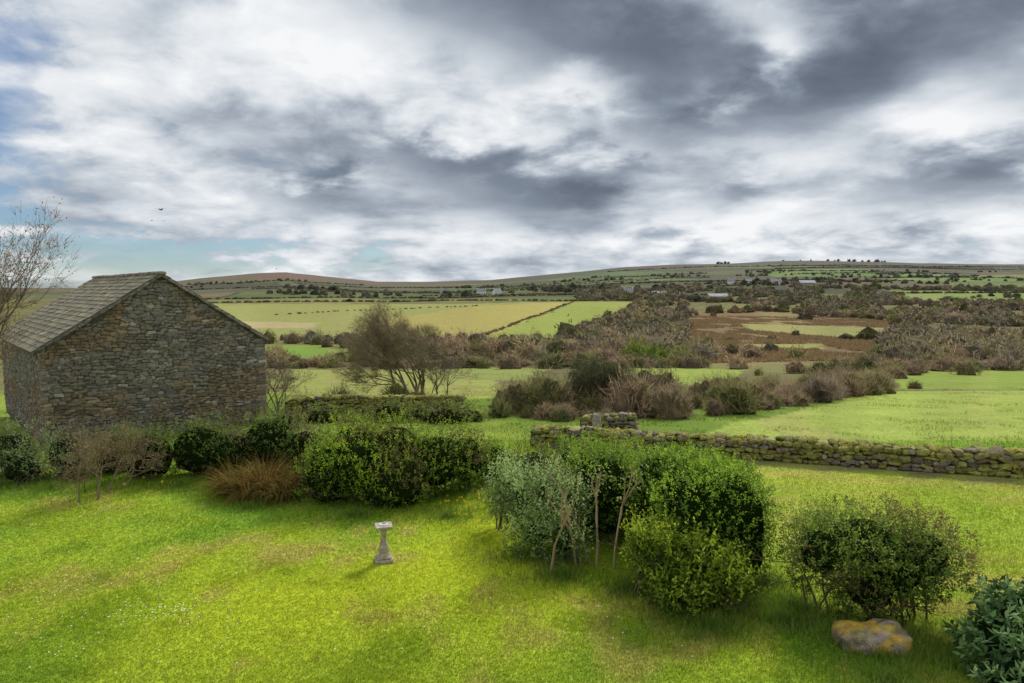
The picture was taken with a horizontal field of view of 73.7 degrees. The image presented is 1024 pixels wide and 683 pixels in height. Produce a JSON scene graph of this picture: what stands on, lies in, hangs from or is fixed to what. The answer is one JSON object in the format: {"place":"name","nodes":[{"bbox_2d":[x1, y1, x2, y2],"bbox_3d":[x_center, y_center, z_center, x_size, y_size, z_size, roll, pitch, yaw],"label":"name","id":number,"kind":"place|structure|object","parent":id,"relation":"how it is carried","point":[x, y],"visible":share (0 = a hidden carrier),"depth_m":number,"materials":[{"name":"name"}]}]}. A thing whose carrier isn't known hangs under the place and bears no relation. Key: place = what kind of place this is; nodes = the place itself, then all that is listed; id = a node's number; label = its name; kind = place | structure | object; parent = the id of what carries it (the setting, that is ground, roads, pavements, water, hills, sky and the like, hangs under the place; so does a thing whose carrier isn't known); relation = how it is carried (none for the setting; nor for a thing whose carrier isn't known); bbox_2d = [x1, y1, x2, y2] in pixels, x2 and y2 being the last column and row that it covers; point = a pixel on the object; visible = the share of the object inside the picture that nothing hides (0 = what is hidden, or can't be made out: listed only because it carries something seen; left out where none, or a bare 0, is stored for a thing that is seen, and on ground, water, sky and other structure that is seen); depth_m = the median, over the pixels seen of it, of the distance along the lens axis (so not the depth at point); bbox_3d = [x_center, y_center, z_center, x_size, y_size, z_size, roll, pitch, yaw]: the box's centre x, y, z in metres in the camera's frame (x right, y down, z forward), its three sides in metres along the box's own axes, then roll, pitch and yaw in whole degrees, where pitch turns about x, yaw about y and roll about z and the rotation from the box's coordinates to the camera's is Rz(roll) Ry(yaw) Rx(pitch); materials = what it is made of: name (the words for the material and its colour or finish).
{"place":"outdoors","nodes":[
{"label":"outdoors","id":0,"kind":"place"},
{"bbox_2d":[0,261,1023,682],"bbox_3d":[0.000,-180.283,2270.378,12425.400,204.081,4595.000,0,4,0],"label":"ground","id":1,"kind":"structure","parent":0,"point":[828,421],"depth_m":16.98,"materials":[{"name":"green plant"}]},
{"bbox_2d":[0,196,79,377],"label":"budding tree","id":2,"kind":"object","parent":1,"relation":"on","point":[10,266],"visible":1,"depth_m":20.93,"materials":[{"name":"brown plant"}]},
{"bbox_2d":[0,408,99,486],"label":"border shrub","id":3,"kind":"object","parent":1,"relation":"on","point":[19,461],"visible":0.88,"depth_m":20.26,"materials":[{"name":"green plant"}]},
{"bbox_2d":[55,419,166,502],"bbox_3d":[-11.023,3.195,18.848,1.833,2.163,2.995,2,5,30],"label":"garden sapling","id":4,"kind":"object","parent":1,"relation":"on","point":[104,449],"visible":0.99,"depth_m":18.75,"materials":[{"name":"brown plant"}]},
{"bbox_2d":[0,271,271,445],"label":"stone barn","id":5,"kind":"structure","parent":1,"relation":"on","point":[158,346],"depth_m":27.30,"materials":[{"name":"stone"}]},
{"bbox_2d":[85,400,332,479],"bbox_3d":[-8.948,2.961,20.682,8.792,2.370,2.768,0,4,6],"label":"garden hedge","id":6,"kind":"object","parent":1,"relation":"on","point":[195,449],"visible":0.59,"depth_m":20.30,"materials":[{"name":"green plant"}]},
{"bbox_2d":[185,442,312,510],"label":"ornamental grass","id":7,"kind":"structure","parent":1,"relation":"on","point":[272,482],"depth_m":18.39,"materials":[{"name":"plant"}]},
{"bbox_2d":[265,353,316,416],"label":"bare bush","id":8,"kind":"object","parent":1,"relation":"on","point":[289,381],"visible":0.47,"depth_m":34.34,"materials":[{"name":"brown plant"}]},
{"bbox_2d":[66,437,529,522],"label":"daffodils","id":9,"kind":"object","parent":1,"relation":"on","point":[491,514],"visible":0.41,"depth_m":17.55,"materials":[{"name":"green plant"}]},
{"bbox_2d":[8,503,692,672],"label":"daisies","id":10,"kind":"object","parent":1,"relation":"on","point":[195,598],"visible":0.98,"depth_m":11.94,"materials":[{"name":"white plant"}]},
{"bbox_2d":[285,400,462,417],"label":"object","id":11,"kind":"object","parent":1,"relation":"on","point":[358,407],"visible":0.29,"depth_m":32.22,"materials":[{"name":"plant"}]},
{"bbox_2d":[259,390,491,428],"bbox_3d":[-5.947,3.273,30.710,10.275,2.254,3.814,-1,4,-15],"label":"ivy mound","id":12,"kind":"object","parent":1,"relation":"on","point":[423,415],"visible":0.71,"depth_m":30.52,"materials":[{"name":"green plant"}]},
{"bbox_2d":[285,393,466,419],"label":"stones","id":13,"kind":"object","parent":1,"relation":"on","point":[290,402],"visible":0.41,"depth_m":32.20,"materials":[{"name":"stone"}]},
{"bbox_2d":[299,393,452,411],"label":"moss and ivy","id":14,"kind":"object","parent":1,"relation":"on","point":[371,399],"visible":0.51,"depth_m":32.24,"materials":[{"name":"green plant"}]},
{"bbox_2d":[374,521,392,564],"bbox_3d":[-2.660,4.143,14.148,0.364,0.880,0.364,-1,4,-14],"label":"sundial","id":15,"kind":"object","parent":1,"relation":"on","point":[383,555],"visible":1,"depth_m":14.07,"materials":[{"name":"stone"}]},
{"bbox_2d":[286,403,493,512],"bbox_3d":[-3.169,3.145,18.592,5.418,2.845,3.550,0,4,0],"label":"escallonia shrub","id":16,"kind":"object","parent":1,"relation":"on","point":[392,465],"visible":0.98,"depth_m":18.00,"materials":[{"name":"green plant"}]},
{"bbox_2d":[330,299,449,395],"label":"windswept hawthorn","id":17,"kind":"object","parent":1,"relation":"on","point":[382,331],"visible":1,"depth_m":41.47,"materials":[{"name":"brown plant"}]},
{"bbox_2d":[412,350,478,394],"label":"windswept hawthorn","id":18,"kind":"object","parent":1,"relation":"on","point":[433,373],"visible":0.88,"depth_m":41.76,"materials":[{"name":"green plant"}]},
{"bbox_2d":[476,288,485,294],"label":"farmhouse","id":19,"kind":"object","parent":1,"relation":"on","point":[481,291],"visible":0.82,"depth_m":844.42,"materials":[{"name":"paint"}]},
{"bbox_2d":[492,288,501,294],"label":"farmhouse","id":20,"kind":"object","parent":1,"relation":"on","point":[496,291],"visible":0.93,"depth_m":835.69,"materials":[{"name":"paint"}]},
{"bbox_2d":[0,465,1000,682],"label":"long grass","id":21,"kind":"structure","parent":1,"relation":"on","point":[780,616],"depth_m":11.73,"materials":[{"name":"green plant"}]},
{"bbox_2d":[478,433,598,568],"bbox_3d":[0.352,3.365,14.949,1.950,2.776,3.864,-3,5,-34],"label":"variegated shrub","id":22,"kind":"object","parent":1,"relation":"on","point":[510,492],"visible":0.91,"depth_m":14.36,"materials":[{"name":"green plant"}]},
{"bbox_2d":[473,424,657,545],"bbox_3d":[1.724,3.051,18.296,4.331,2.746,7.798,-2,5,-25],"label":"laurel hedge","id":23,"kind":"object","parent":1,"relation":"on","point":[605,456],"visible":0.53,"depth_m":15.35,"materials":[{"name":"green plant"}]},
{"bbox_2d":[538,454,648,574],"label":"pruned shrub","id":24,"kind":"object","parent":1,"relation":"on","point":[569,509],"visible":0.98,"depth_m":13.56,"materials":[{"name":"brown plant"}]},
{"bbox_2d":[592,412,601,426],"bbox_3d":[3.348,3.351,27.026,0.367,1.106,0.327,0,4,0],"label":"stone gatepost","id":25,"kind":"object","parent":1,"relation":"on","point":[596,418],"visible":0.45,"depth_m":26.87,"materials":[{"name":"stone"}]},
{"bbox_2d":[180,387,1023,444],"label":"pasture tussocks","id":26,"kind":"object","parent":1,"relation":"on","point":[880,403],"visible":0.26,"depth_m":31.27,"materials":[{"name":"green plant"}]},
{"bbox_2d":[184,264,1023,359],"bbox_3d":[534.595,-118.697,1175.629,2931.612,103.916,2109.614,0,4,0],"label":"distant woodland","id":27,"kind":"object","parent":1,"relation":"on","point":[638,319],"visible":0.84,"depth_m":498.75,"materials":[{"name":"plant"}]},
{"bbox_2d":[563,353,645,397],"bbox_3d":[4.981,2.429,36.064,5.095,3.926,3.974,0,4,0],"label":"hawthorn tree","id":28,"kind":"object","parent":1,"relation":"on","point":[591,368],"visible":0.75,"depth_m":35.23,"materials":[{"name":"green plant"}]},
{"bbox_2d":[287,348,924,421],"bbox_3d":[13.504,3.053,43.973,53.170,6.418,16.588,-2,5,-30],"label":"scrub thicket","id":29,"kind":"object","parent":1,"relation":"on","point":[544,397],"visible":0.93,"depth_m":35.08,"materials":[{"name":"plant"}]},
{"bbox_2d":[580,412,638,429],"bbox_3d":[3.940,3.420,27.746,2.342,1.177,1.035,0,4,4],"label":"ruined trough","id":30,"kind":"object","parent":1,"relation":"on","point":[620,420],"visible":0.65,"depth_m":27.38,"materials":[{"name":"stone"}]},
{"bbox_2d":[258,326,1023,378],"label":"valley scrub","id":31,"kind":"object","parent":1,"relation":"on","point":[544,352],"visible":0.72,"depth_m":110.51,"materials":[{"name":"plant"}]},
{"bbox_2d":[622,364,686,394],"bbox_3d":[7.376,2.668,38.270,4.786,2.983,4.445,0,4,0],"label":"hawthorn tree","id":32,"kind":"object","parent":1,"relation":"on","point":[650,378],"visible":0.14,"depth_m":37.92,"materials":[{"name":"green plant"}]},
{"bbox_2d":[598,500,762,623],"bbox_3d":[3.103,3.860,12.260,2.199,1.917,2.239,-2,5,-29],"label":"euonymus shrub","id":33,"kind":"object","parent":1,"relation":"on","point":[667,576],"visible":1,"depth_m":11.91,"materials":[{"name":"green plant"}]},
{"bbox_2d":[620,428,792,593],"bbox_3d":[3.726,3.247,13.891,2.884,2.742,3.614,0,4,0],"label":"box hedge","id":34,"kind":"object","parent":1,"relation":"on","point":[723,494],"visible":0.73,"depth_m":12.73,"materials":[{"name":"green plant"}]},
{"bbox_2d":[706,293,727,297],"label":"farm shed","id":35,"kind":"structure","parent":1,"relation":"on","point":[717,295],"depth_m":636.38,"materials":[{"name":"metal"}]},
{"bbox_2d":[727,278,734,283],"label":"farmhouse","id":36,"kind":"object","parent":1,"relation":"on","point":[730,280],"visible":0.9,"depth_m":1012.96,"materials":[{"name":"paint"}]},
{"bbox_2d":[527,422,1009,447],"bbox_3d":[11.229,3.681,22.748,22.373,1.458,2.137,1,4,16],"label":"bramble fringe","id":37,"kind":"object","parent":1,"relation":"on","point":[830,438],"visible":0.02,"depth_m":22.15,"materials":[{"name":"green plant"}]},
{"bbox_2d":[770,278,781,284],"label":"farmhouse","id":38,"kind":"object","parent":1,"relation":"on","point":[778,280],"visible":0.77,"depth_m":943.72,"materials":[{"name":"paint"}]},
{"bbox_2d":[530,430,1022,476],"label":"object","id":39,"kind":"object","parent":1,"relation":"on","point":[807,458],"visible":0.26,"depth_m":22.31,"materials":[{"name":"stone"}]},
{"bbox_2d":[531,424,1023,478],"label":"stones","id":40,"kind":"object","parent":1,"relation":"on","point":[976,460],"visible":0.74,"depth_m":21.92,"materials":[{"name":"stone"}]},
{"bbox_2d":[547,424,1023,475],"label":"moss and ivy","id":41,"kind":"object","parent":40,"relation":"on","point":[876,444],"visible":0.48,"depth_m":22.25,"materials":[{"name":"green plant"}]},
{"bbox_2d":[685,315,887,362],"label":"bracken","id":42,"kind":"object","parent":1,"relation":"on","point":[856,344],"visible":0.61,"depth_m":223.27,"materials":[{"name":"brown plant"}]},
{"bbox_2d":[716,259,885,263],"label":"ridge tree row","id":43,"kind":"object","parent":1,"relation":"on","point":[854,260],"visible":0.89,"depth_m":2562.29,"materials":[{"name":"green plant"}]},
{"bbox_2d":[797,280,815,286],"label":"farm shed","id":44,"kind":"structure","parent":1,"relation":"on","point":[805,282],"depth_m":892.96,"materials":[{"name":"metal"}]},
{"bbox_2d":[830,618,912,656],"bbox_3d":[5.680,4.743,10.840,1.114,0.662,0.855,0,4,0],"label":"boulder","id":45,"kind":"object","parent":1,"relation":"on","point":[895,635],"visible":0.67,"depth_m":10.57,"materials":[{"name":"stone"}]},
{"bbox_2d":[747,481,997,625],"bbox_3d":[6.021,3.701,11.921,3.889,2.290,2.574,0,4,0],"label":"flowering shrub","id":46,"kind":"object","parent":1,"relation":"on","point":[903,562],"visible":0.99,"depth_m":11.42,"materials":[{"name":"green plant"}]},
{"bbox_2d":[942,574,1023,682],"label":"rhododendron","id":47,"kind":"object","parent":1,"relation":"on","point":[995,637],"visible":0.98,"depth_m":10.20,"materials":[{"name":"green plant"}]},
{"bbox_2d":[0,439,1023,682],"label":"lawn grass","id":48,"kind":"structure","parent":0,"point":[316,657],"depth_m":12.05,"materials":[{"name":"green plant"}]},
{"bbox_2d":[0,0,1023,287],"label":"sky","id":49,"kind":"structure","parent":0,"point":[369,140],"materials":[{"name":"grey"}]}
]}

